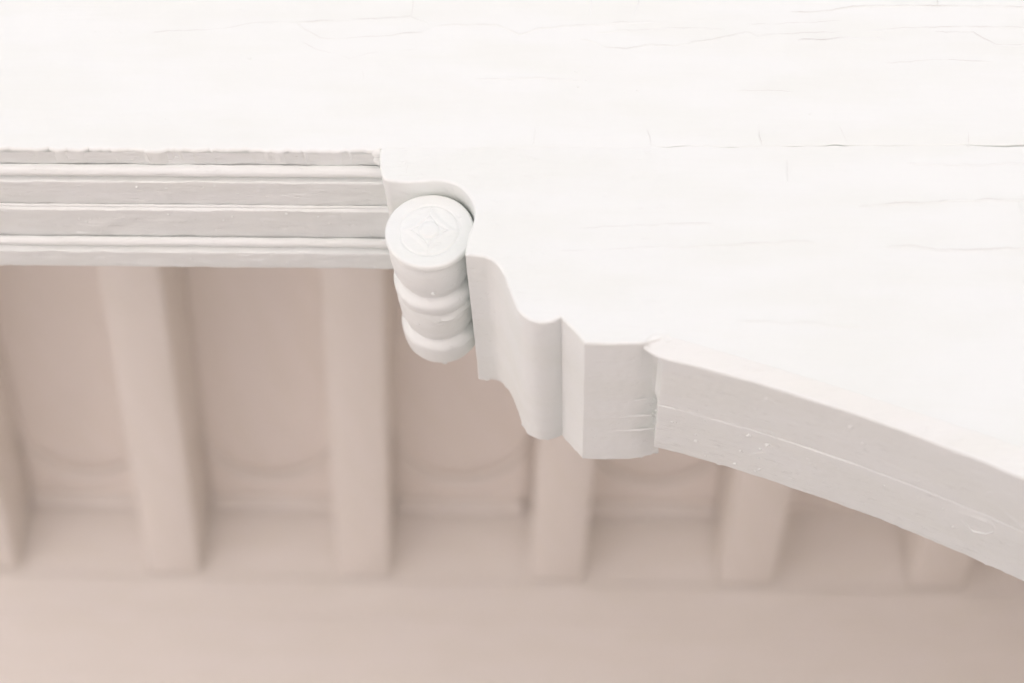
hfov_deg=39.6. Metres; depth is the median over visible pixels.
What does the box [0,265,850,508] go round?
porch ceiling
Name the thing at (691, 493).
scalloped trim
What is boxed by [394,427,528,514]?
scalloped trim
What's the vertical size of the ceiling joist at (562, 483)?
1.076 m
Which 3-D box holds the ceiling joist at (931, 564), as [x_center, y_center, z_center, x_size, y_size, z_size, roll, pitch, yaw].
[0.921,-0.481,2.298,0.112,1.076,2.108,2,-30,0]
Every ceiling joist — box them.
[0,346,31,569]
[98,266,210,572]
[321,268,394,576]
[529,435,593,580]
[716,465,791,584]
[902,529,971,587]
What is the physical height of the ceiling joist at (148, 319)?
1.076 m
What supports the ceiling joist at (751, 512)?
attached to the porch ceiling
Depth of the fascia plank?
1.30 m
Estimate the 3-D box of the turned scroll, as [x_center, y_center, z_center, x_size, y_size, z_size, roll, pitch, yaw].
[-0.069,-0.054,1.308,0.078,0.078,0.175,1,-30,3]
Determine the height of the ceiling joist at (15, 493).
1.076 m
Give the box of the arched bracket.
[380,145,1023,580]
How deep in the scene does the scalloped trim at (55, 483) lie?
3.08 m
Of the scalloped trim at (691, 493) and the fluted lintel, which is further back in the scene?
the scalloped trim at (691, 493)
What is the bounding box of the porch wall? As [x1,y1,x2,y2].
[0,501,1023,682]
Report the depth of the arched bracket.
1.19 m
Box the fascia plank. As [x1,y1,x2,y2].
[0,0,1023,163]
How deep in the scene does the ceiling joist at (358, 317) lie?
2.74 m
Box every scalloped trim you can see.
[16,423,137,508]
[202,426,332,511]
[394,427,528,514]
[589,459,721,518]
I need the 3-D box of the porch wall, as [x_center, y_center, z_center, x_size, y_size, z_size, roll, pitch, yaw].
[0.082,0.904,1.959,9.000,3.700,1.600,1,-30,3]
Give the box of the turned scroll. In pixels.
[385,195,474,363]
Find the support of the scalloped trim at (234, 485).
attached to the porch ceiling
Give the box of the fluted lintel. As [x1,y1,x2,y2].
[0,150,393,268]

